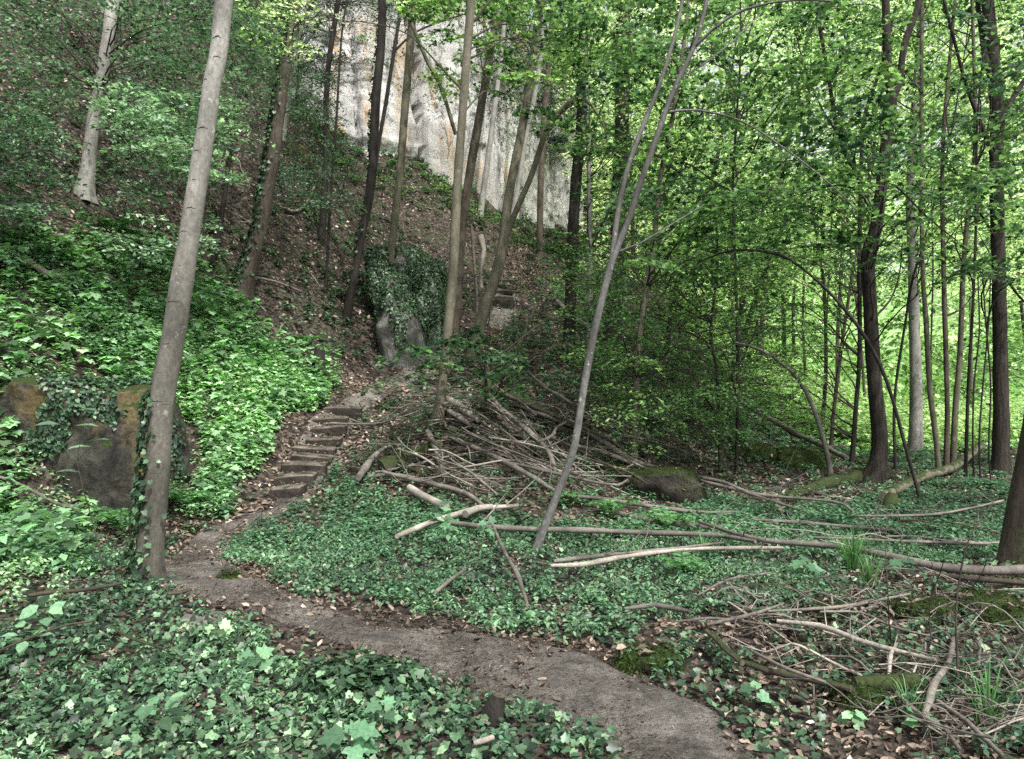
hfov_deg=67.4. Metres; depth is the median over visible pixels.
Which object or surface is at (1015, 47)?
sky
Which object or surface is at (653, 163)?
forest tree
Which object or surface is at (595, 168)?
forest tree
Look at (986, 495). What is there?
dead twig
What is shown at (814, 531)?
dead twig
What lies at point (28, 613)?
seedling
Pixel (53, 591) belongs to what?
fallen branch
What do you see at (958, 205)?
forest tree
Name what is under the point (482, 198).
slender tree
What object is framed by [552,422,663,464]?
dead twig
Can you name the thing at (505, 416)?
dead twig
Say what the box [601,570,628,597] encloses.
seedling
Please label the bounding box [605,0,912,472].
slender tree
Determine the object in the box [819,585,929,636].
fallen branch
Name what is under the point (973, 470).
sapling
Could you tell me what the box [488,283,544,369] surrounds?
fallen branch
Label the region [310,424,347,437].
stone step
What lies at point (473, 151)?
beech tree
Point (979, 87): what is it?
slender tree
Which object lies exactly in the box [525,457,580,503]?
dead twig
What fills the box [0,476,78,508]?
fallen branch
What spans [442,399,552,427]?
dead twig
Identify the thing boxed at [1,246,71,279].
fallen branch
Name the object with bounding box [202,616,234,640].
seedling
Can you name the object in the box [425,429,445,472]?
fallen branch
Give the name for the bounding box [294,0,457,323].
slender tree
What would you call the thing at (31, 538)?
tall herbs
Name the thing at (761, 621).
dead twig
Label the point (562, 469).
dead twig
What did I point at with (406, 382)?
dead twig
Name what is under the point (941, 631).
dead twig
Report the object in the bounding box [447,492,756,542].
fallen branch
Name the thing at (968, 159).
forest tree
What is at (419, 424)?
dead twig
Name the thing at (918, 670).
dead twig
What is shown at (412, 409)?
dead twig
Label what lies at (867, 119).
forest tree
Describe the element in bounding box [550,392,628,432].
dead twig
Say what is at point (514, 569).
fallen branch
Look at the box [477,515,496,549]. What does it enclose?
seedling
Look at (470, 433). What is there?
dead twig
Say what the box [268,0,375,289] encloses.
forest tree
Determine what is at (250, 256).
beech tree
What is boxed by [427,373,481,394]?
dead twig
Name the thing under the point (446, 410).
dead twig
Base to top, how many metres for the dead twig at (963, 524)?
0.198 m
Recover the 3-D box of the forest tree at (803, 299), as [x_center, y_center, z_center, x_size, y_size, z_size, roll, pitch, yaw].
[11.799,-7.873,32.196,5.563,17.927,5.589,0,0,0]
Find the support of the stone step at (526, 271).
on the path
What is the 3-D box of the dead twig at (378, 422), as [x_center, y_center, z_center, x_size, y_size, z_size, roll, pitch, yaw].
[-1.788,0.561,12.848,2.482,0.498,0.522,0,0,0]
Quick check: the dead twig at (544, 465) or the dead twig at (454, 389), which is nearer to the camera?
the dead twig at (544, 465)
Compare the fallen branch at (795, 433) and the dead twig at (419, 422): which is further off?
the fallen branch at (795, 433)
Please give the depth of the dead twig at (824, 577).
5.59 m
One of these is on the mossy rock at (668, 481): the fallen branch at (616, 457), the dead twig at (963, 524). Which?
the fallen branch at (616, 457)
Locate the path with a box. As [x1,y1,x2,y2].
[163,258,755,758]
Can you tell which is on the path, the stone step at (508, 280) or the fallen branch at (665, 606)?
the stone step at (508, 280)
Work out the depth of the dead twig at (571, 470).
10.10 m
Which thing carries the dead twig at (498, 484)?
on the ground
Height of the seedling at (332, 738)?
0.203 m
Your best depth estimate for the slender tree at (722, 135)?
19.98 m
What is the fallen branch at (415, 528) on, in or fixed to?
on the ground herbs at (358, 522)
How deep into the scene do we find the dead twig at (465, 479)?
9.67 m
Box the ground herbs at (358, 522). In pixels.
[0,0,1023,758]
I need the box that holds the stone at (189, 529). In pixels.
[180,525,199,533]
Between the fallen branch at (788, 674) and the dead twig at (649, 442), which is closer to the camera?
the fallen branch at (788, 674)
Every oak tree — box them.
[492,0,713,350]
[556,0,765,396]
[780,0,1023,484]
[918,0,1023,477]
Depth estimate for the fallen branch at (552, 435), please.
11.29 m
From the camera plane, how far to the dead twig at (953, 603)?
4.78 m
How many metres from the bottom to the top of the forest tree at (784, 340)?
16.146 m
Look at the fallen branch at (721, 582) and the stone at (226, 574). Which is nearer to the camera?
the fallen branch at (721, 582)
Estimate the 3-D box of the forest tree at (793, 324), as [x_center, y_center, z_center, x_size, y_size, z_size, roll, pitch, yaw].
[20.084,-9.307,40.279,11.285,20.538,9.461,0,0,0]
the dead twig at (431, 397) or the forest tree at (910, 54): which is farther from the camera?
the forest tree at (910, 54)
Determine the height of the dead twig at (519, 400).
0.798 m
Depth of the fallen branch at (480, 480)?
9.66 m
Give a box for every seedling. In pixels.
[0,621,52,656]
[18,594,66,638]
[133,691,187,730]
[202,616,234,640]
[238,644,276,675]
[316,719,380,758]
[364,696,402,732]
[428,501,453,555]
[437,512,458,540]
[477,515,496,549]
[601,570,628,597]
[737,680,770,708]
[786,554,823,574]
[835,709,868,727]
[887,556,916,583]
[902,706,940,729]
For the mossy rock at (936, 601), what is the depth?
4.94 m
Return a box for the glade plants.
[648,211,1023,452]
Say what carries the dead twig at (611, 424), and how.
on the dead twig at (627, 437)
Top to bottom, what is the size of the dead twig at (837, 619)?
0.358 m
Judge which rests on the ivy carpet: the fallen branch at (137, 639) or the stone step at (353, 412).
the fallen branch at (137, 639)
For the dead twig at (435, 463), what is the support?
on the dead twig at (474, 465)
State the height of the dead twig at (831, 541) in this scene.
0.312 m
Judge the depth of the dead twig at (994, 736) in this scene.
3.33 m
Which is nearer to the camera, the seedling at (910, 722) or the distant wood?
the seedling at (910, 722)
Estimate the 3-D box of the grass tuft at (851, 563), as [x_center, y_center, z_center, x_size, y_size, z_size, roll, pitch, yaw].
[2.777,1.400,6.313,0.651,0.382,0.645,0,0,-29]
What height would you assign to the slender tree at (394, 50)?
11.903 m
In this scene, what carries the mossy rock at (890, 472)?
on the ground
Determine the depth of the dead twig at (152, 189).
16.75 m
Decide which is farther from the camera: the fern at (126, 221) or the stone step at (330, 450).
the fern at (126, 221)
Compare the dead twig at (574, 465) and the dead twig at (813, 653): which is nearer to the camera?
the dead twig at (813, 653)
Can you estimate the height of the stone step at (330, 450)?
0.266 m
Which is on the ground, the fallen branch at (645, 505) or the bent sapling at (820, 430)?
the bent sapling at (820, 430)
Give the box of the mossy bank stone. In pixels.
[771,446,831,471]
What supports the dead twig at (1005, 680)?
on the leaf litter
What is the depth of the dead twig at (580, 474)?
10.32 m
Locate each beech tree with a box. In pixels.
[0,0,232,582]
[0,0,245,266]
[90,0,608,424]
[209,0,465,308]
[387,0,482,306]
[427,0,562,348]
[463,0,605,362]
[994,413,1023,565]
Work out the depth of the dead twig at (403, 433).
11.20 m
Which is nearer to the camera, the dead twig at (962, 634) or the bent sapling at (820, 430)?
the dead twig at (962, 634)
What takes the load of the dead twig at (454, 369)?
on the ground
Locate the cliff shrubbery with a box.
[298,0,610,259]
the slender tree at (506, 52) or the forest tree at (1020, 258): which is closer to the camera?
the slender tree at (506, 52)
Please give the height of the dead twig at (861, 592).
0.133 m
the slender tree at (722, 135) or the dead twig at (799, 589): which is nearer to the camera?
the dead twig at (799, 589)
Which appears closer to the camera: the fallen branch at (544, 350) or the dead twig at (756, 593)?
the dead twig at (756, 593)
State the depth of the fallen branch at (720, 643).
4.19 m
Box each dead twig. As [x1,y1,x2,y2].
[98,146,181,217]
[121,153,178,182]
[149,171,207,233]
[208,185,236,210]
[208,196,250,223]
[261,266,326,284]
[270,240,292,269]
[329,398,476,427]
[350,385,522,432]
[369,443,460,447]
[375,448,493,472]
[375,458,449,481]
[378,406,471,436]
[381,374,435,393]
[382,437,430,472]
[383,457,467,487]
[384,406,421,416]
[390,398,426,408]
[393,398,471,417]
[394,406,494,452]
[397,429,439,470]
[398,448,490,485]
[399,421,445,428]
[403,373,469,383]
[415,356,521,373]
[416,392,482,405]
[416,406,480,428]
[416,470,522,491]
[417,391,448,407]
[417,417,491,431]
[417,469,450,494]
[424,437,475,495]
[426,452,444,465]
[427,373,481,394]
[427,384,490,411]
[428,418,504,434]
[428,449,504,468]
[428,459,623,483]
[429,421,472,438]
[432,462,514,486]
[433,431,572,472]
[433,456,507,495]
[434,430,531,473]
[435,473,482,501]
[439,429,515,472]
[442,386,508,422]
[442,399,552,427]
[442,467,511,485]
[451,401,556,440]
[452,426,592,490]
[453,404,535,453]
[454,467,521,479]
[459,432,581,485]
[461,426,555,460]
[461,474,526,499]
[473,430,558,463]
[474,378,561,416]
[478,475,521,486]
[480,415,560,464]
[486,399,528,440]
[489,430,659,480]
[491,447,551,480]
[498,449,610,487]
[500,454,630,485]
[508,404,579,442]
[513,461,608,473]
[514,461,554,483]
[516,380,560,462]
[517,378,552,388]
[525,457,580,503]
[527,379,658,444]
[530,434,586,474]
[539,391,601,445]
[539,398,586,431]
[541,403,573,424]
[543,432,592,469]
[546,395,604,414]
[546,461,579,474]
[548,442,657,487]
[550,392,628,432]
[552,398,594,434]
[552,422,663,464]
[553,438,728,498]
[554,443,654,504]
[556,449,632,478]
[562,406,650,444]
[570,419,722,462]
[576,403,649,444]
[579,438,641,467]
[589,460,711,493]
[598,412,713,461]
[599,420,684,452]
[600,459,639,482]
[604,433,653,463]
[628,439,697,464]
[663,593,797,619]
[670,573,753,601]
[676,585,813,608]
[710,528,825,544]
[714,565,748,603]
[715,593,771,616]
[718,577,866,603]
[718,593,838,635]
[726,620,861,675]
[727,580,808,619]
[727,587,804,607]
[727,601,809,638]
[727,616,746,649]
[732,613,787,629]
[732,618,875,639]
[739,622,793,670]
[742,512,878,541]
[743,609,780,636]
[746,573,897,599]
[749,593,785,619]
[751,590,774,608]
[756,634,889,694]
[763,573,851,589]
[764,486,877,523]
[768,558,869,620]
[780,571,818,586]
[780,640,925,665]
[781,653,940,709]
[781,666,962,734]
[801,485,876,495]
[806,522,905,538]
[806,530,842,544]
[806,582,904,601]
[808,490,876,504]
[808,656,826,710]
[808,689,993,758]
[816,605,873,619]
[820,527,918,544]
[820,591,927,620]
[821,593,871,639]
[829,624,879,644]
[831,604,851,654]
[835,585,890,606]
[850,637,900,671]
[851,603,959,633]
[857,641,912,673]
[857,676,982,715]
[862,544,884,588]
[863,568,961,590]
[866,519,922,527]
[866,528,941,539]
[872,644,952,720]
[873,507,966,512]
[874,576,931,594]
[878,532,992,558]
[879,662,1023,691]
[880,691,932,754]
[885,515,998,546]
[886,650,925,675]
[895,660,1023,687]
[896,638,1013,670]
[897,697,1023,737]
[900,519,1000,533]
[900,595,1023,627]
[900,651,945,696]
[903,643,971,684]
[904,504,999,536]
[907,567,1023,590]
[912,518,957,530]
[913,696,1023,741]
[916,698,981,745]
[918,705,957,734]
[920,697,1023,745]
[921,661,1004,684]
[921,664,1006,698]
[924,615,972,652]
[924,650,1012,668]
[927,675,1006,694]
[927,701,1023,724]
[927,713,1023,753]
[930,584,1023,601]
[930,601,984,613]
[932,500,1000,509]
[934,606,949,642]
[938,684,1023,710]
[945,489,1008,501]
[945,623,1002,666]
[947,715,1023,758]
[948,612,975,641]
[953,569,996,593]
[953,642,996,659]
[954,506,989,521]
[954,621,987,639]
[954,633,1021,695]
[958,603,997,625]
[960,593,1023,630]
[961,663,1023,720]
[965,534,1000,540]
[966,635,1023,669]
[966,693,1022,714]
[967,612,1021,630]
[974,620,1023,673]
[975,698,1023,751]
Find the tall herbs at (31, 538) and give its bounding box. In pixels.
[0,207,344,578]
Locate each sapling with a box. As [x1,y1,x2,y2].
[34,408,108,582]
[373,280,622,415]
[561,155,762,471]
[736,342,832,476]
[920,229,991,477]
[956,215,1023,478]
[972,278,979,477]
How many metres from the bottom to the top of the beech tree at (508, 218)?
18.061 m
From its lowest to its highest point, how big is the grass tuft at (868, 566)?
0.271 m
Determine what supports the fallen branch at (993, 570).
on the ground herbs at (358, 522)
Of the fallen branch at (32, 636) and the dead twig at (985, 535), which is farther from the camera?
the dead twig at (985, 535)
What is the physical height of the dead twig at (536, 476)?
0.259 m
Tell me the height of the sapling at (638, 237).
5.092 m
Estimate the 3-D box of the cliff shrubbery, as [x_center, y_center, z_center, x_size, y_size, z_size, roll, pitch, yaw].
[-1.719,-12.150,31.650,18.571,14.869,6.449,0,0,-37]
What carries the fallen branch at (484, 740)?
on the ivy carpet
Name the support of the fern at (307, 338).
on the ground
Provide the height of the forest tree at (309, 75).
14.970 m
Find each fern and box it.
[0,513,57,536]
[84,506,168,531]
[95,216,140,232]
[169,489,215,509]
[169,490,213,507]
[236,340,277,353]
[285,335,323,345]
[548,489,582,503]
[585,499,642,517]
[642,506,695,527]
[651,550,709,572]
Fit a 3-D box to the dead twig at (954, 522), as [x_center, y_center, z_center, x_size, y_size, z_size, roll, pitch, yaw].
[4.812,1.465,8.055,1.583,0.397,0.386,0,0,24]
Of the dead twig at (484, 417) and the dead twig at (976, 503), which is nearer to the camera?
the dead twig at (976, 503)
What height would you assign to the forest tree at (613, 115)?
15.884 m
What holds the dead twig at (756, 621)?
on the ground
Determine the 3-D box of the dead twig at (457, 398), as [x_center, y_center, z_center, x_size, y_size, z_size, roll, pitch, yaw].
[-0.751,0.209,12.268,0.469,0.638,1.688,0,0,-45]
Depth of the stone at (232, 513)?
9.26 m
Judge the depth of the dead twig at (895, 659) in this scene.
4.04 m
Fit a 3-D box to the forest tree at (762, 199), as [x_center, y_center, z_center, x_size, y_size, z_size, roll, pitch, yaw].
[10.086,-6.817,31.131,4.543,13.504,4.975,0,0,29]
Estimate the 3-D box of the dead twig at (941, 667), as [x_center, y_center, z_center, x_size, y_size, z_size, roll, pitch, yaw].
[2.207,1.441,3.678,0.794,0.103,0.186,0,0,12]
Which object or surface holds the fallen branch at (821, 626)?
on the ground
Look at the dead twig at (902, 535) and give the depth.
7.45 m
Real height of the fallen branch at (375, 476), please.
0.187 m
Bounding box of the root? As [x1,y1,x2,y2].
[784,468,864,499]
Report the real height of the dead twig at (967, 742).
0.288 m
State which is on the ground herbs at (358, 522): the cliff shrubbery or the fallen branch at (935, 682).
the fallen branch at (935, 682)
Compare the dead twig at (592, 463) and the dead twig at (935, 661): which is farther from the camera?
the dead twig at (592, 463)
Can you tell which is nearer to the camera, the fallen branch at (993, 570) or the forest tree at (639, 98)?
the fallen branch at (993, 570)
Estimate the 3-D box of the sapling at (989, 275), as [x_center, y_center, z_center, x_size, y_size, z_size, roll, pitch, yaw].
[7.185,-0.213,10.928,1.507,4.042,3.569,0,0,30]
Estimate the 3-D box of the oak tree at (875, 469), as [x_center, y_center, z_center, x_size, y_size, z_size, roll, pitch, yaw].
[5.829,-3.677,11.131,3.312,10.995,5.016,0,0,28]
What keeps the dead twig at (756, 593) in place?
on the leaf litter
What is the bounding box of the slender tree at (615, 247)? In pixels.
[530,0,857,556]
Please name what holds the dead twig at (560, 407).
on the ground
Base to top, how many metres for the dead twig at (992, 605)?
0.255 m
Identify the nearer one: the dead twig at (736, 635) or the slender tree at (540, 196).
the dead twig at (736, 635)
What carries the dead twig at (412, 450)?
on the ground
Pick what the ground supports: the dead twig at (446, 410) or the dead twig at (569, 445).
the dead twig at (569, 445)
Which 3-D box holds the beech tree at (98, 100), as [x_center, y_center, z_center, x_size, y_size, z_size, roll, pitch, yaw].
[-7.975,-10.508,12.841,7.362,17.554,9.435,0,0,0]
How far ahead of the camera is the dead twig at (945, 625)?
4.53 m
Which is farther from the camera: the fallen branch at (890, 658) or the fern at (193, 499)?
the fern at (193, 499)
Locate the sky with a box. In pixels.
[523,0,1023,273]
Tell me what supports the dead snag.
on the ground
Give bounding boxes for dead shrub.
[885,498,1015,687]
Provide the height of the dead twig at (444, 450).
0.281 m
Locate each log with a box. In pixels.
[851,672,921,691]
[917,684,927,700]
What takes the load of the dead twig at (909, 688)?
on the dead twig at (933, 732)
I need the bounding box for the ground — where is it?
[0,0,1023,758]
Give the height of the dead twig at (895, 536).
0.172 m
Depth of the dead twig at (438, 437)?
10.95 m
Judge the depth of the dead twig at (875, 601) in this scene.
4.83 m
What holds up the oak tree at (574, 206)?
on the ground
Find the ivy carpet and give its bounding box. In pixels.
[0,0,1023,758]
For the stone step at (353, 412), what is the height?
0.238 m
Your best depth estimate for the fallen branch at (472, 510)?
8.55 m
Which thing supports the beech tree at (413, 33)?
on the ground
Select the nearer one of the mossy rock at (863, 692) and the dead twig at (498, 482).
the mossy rock at (863, 692)
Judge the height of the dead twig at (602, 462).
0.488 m
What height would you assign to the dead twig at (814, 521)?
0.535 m
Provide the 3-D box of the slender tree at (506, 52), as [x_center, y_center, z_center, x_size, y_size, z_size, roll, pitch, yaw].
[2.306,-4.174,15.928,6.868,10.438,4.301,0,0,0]
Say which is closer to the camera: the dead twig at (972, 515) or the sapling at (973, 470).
the dead twig at (972, 515)
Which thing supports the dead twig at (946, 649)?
on the ground herbs at (358, 522)
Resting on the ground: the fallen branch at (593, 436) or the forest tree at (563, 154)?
the forest tree at (563, 154)
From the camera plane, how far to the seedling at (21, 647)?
4.12 m
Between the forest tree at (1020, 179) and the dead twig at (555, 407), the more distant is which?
the forest tree at (1020, 179)
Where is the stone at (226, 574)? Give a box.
[215,568,244,579]
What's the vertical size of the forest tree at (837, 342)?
15.800 m
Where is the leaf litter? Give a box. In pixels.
[0,0,1023,758]
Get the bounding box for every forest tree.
[33,0,181,118]
[121,0,314,208]
[247,3,326,184]
[261,0,444,244]
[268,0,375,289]
[274,0,343,150]
[546,0,741,330]
[554,0,685,301]
[555,2,730,311]
[561,0,681,229]
[585,0,790,306]
[591,8,687,183]
[593,0,762,337]
[596,0,756,339]
[633,5,790,286]
[650,0,806,318]
[659,0,876,330]
[679,0,710,205]
[697,44,817,350]
[704,0,940,375]
[706,4,875,304]
[738,2,857,380]
[742,11,828,360]
[744,82,769,319]
[749,0,959,319]
[765,0,928,404]
[777,0,938,289]
[779,0,963,363]
[783,77,882,313]
[803,29,948,388]
[866,0,1023,376]
[875,35,981,292]
[880,0,1023,308]
[884,4,1023,423]
[887,0,1023,283]
[924,0,1023,343]
[938,0,1023,346]
[980,16,1022,129]
[1006,110,1023,285]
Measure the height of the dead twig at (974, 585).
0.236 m
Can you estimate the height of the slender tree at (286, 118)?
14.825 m
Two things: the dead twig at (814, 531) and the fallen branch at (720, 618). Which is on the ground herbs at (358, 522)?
the fallen branch at (720, 618)
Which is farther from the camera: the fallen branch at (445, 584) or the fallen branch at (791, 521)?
the fallen branch at (791, 521)
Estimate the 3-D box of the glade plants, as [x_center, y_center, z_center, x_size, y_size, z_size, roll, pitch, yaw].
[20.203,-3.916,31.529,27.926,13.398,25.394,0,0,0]
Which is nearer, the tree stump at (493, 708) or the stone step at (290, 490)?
the tree stump at (493, 708)
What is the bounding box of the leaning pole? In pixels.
[697,249,920,502]
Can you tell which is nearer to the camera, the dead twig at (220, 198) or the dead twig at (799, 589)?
the dead twig at (799, 589)
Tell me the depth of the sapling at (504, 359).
11.05 m
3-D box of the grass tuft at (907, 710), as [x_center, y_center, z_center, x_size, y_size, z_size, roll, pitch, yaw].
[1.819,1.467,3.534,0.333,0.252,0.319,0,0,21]
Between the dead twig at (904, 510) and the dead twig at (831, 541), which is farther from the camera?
the dead twig at (904, 510)
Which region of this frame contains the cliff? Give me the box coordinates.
[295,0,583,228]
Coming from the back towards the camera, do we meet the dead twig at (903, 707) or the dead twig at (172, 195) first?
the dead twig at (172, 195)
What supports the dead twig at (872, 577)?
on the leaf litter
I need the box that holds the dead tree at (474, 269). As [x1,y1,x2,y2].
[470,224,478,315]
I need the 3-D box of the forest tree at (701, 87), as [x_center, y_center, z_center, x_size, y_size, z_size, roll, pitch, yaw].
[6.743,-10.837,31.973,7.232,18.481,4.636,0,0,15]
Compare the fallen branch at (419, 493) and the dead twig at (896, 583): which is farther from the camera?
the fallen branch at (419, 493)
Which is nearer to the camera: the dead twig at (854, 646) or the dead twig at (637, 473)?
the dead twig at (854, 646)
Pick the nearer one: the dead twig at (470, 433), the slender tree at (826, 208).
the dead twig at (470, 433)
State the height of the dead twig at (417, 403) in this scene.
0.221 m
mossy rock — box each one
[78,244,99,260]
[295,145,308,162]
[374,404,391,410]
[377,442,433,472]
[583,459,627,479]
[610,640,687,677]
[619,465,709,506]
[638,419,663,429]
[727,443,777,463]
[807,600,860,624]
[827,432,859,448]
[827,679,892,714]
[846,458,895,479]
[881,594,960,627]
[951,587,1023,632]
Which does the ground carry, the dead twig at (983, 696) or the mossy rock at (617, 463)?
the mossy rock at (617, 463)
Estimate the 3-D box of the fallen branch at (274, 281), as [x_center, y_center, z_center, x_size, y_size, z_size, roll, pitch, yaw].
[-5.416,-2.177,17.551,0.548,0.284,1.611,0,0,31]
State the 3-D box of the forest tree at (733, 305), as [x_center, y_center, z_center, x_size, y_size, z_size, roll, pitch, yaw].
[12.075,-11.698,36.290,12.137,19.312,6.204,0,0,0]
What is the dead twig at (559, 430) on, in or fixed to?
on the ground
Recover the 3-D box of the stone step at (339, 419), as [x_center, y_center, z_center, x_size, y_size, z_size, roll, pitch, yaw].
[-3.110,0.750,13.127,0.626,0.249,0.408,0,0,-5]
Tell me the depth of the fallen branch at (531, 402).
12.39 m
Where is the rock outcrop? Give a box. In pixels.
[363,243,453,367]
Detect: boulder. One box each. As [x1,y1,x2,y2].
[0,371,191,519]
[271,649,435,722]
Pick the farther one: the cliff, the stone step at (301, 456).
the cliff
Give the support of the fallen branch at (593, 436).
on the mossy rock at (668, 481)
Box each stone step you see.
[270,483,306,499]
[274,471,316,486]
[281,461,327,476]
[291,445,336,455]
[291,452,334,465]
[305,436,342,446]
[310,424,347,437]
[311,416,348,425]
[323,406,362,418]
[493,299,514,308]
[494,295,512,298]
[496,289,513,295]
[498,284,513,289]
[500,279,514,283]
[518,269,530,274]
[522,253,534,259]
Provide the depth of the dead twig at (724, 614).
5.00 m
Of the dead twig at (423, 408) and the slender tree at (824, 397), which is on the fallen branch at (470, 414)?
the dead twig at (423, 408)
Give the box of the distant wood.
[516,0,1023,408]
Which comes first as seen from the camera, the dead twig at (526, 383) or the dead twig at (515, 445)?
the dead twig at (515, 445)
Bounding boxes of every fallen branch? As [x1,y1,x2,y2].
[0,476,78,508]
[0,611,95,650]
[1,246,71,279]
[21,581,122,597]
[96,625,164,677]
[167,588,191,594]
[211,735,287,758]
[255,276,300,291]
[276,178,317,212]
[355,446,386,480]
[368,473,460,495]
[382,433,488,510]
[395,472,542,538]
[406,484,449,507]
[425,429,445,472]
[434,568,466,593]
[435,362,614,442]
[446,395,480,421]
[447,409,472,425]
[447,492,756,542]
[449,457,497,494]
[451,436,554,492]
[462,504,493,517]
[473,735,494,745]
[475,378,570,471]
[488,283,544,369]
[489,384,573,429]
[490,522,528,605]
[500,399,657,478]
[501,460,627,485]
[526,371,571,403]
[537,421,566,442]
[543,343,585,351]
[551,528,783,567]
[553,521,723,562]
[555,299,602,334]
[561,494,742,513]
[578,444,643,467]
[613,510,723,529]
[623,602,690,613]
[672,617,799,630]
[697,545,790,595]
[698,469,854,512]
[698,521,1023,574]
[701,441,801,511]
[704,629,744,665]
[706,602,783,625]
[734,659,852,705]
[740,401,860,459]
[754,501,901,532]
[754,651,825,683]
[755,564,910,611]
[777,609,935,659]
[815,527,990,544]
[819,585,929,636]
[857,487,1004,516]
[878,440,987,499]
[887,635,934,673]
[889,691,961,751]
[918,613,959,715]
[922,699,1005,757]
[927,572,1023,584]
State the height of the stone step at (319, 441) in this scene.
0.236 m
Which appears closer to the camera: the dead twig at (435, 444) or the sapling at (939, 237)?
the dead twig at (435, 444)
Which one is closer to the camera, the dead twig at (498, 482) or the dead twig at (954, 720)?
the dead twig at (954, 720)
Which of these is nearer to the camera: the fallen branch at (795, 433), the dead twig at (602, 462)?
the dead twig at (602, 462)
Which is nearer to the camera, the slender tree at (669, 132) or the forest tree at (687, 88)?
the slender tree at (669, 132)
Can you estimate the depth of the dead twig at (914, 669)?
3.90 m
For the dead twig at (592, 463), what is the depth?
11.11 m
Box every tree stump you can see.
[312,349,328,379]
[481,692,506,727]
[880,492,902,513]
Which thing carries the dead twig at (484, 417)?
on the ground
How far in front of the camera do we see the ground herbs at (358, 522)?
7.64 m
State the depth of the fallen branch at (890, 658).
3.99 m
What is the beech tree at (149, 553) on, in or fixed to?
on the ground
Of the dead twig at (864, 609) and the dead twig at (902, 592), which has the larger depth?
the dead twig at (902, 592)
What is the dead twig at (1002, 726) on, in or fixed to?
on the leaf litter
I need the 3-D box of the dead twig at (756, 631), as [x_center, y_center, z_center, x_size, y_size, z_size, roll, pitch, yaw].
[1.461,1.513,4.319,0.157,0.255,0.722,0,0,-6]
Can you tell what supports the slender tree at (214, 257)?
on the ground
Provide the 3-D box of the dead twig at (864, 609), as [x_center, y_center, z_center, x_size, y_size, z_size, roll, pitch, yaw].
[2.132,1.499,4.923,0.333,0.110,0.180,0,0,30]
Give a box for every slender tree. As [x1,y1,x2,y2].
[151,0,346,272]
[246,0,417,192]
[292,0,388,120]
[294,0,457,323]
[369,0,462,165]
[462,0,777,421]
[477,2,506,216]
[511,0,611,269]
[536,9,555,258]
[549,0,899,458]
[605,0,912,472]
[630,0,782,359]
[683,5,918,466]
[697,156,822,321]
[699,0,1023,425]
[700,53,912,447]
[723,0,907,391]
[729,0,942,467]
[759,0,1023,455]
[826,0,1023,462]
[892,0,1023,473]
[940,0,1023,465]
[942,0,1023,476]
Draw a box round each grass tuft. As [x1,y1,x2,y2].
[690,529,720,554]
[824,525,891,572]
[836,550,892,587]
[878,673,938,722]
[936,655,1023,728]
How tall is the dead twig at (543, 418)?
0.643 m
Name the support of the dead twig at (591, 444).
on the mossy rock at (668, 481)
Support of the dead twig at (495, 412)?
on the ground
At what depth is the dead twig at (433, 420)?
11.58 m
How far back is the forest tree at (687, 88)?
45.43 m
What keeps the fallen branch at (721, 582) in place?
on the ground herbs at (358, 522)
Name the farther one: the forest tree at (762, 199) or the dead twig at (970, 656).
the forest tree at (762, 199)
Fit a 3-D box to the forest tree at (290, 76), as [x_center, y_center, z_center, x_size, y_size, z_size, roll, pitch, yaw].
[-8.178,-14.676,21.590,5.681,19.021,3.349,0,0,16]
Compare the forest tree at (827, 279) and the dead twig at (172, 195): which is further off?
the forest tree at (827, 279)
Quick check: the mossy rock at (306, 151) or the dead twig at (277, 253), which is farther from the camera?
the mossy rock at (306, 151)
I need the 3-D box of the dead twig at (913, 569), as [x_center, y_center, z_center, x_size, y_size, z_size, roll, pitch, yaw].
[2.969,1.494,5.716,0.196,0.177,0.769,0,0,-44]
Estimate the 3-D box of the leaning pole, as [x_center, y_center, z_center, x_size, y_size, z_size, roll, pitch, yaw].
[4.018,0.029,10.361,3.034,3.587,0.056,0,0,0]
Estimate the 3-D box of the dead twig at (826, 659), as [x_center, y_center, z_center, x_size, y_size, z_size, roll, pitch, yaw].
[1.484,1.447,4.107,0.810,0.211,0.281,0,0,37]
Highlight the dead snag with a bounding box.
[477,234,485,287]
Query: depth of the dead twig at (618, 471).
10.49 m
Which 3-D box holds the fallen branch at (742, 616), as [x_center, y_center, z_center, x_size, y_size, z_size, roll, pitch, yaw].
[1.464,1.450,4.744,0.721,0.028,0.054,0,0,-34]
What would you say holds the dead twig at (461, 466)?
on the leaf litter
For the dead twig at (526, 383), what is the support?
on the dead twig
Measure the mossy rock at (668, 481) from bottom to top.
0.870 m
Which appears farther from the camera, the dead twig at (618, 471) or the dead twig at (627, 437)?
the dead twig at (627, 437)
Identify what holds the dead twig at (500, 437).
on the ground
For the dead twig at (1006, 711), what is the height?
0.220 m
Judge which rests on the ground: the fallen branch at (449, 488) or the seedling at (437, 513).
the seedling at (437, 513)
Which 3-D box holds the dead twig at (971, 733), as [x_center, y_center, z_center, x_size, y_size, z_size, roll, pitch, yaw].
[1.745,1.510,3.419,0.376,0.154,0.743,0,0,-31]
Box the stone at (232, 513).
[216,509,235,515]
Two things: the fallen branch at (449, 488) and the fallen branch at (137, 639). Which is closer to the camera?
the fallen branch at (137, 639)
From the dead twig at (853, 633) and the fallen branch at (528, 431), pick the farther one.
the fallen branch at (528, 431)
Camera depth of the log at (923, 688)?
3.72 m
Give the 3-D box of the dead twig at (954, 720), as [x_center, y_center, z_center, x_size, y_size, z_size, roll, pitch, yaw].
[1.631,1.446,3.515,0.781,0.292,0.230,0,0,26]
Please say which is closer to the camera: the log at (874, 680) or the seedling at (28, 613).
the log at (874, 680)
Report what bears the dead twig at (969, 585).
on the ivy carpet
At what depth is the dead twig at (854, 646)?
4.13 m
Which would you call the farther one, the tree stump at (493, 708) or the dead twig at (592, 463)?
the dead twig at (592, 463)

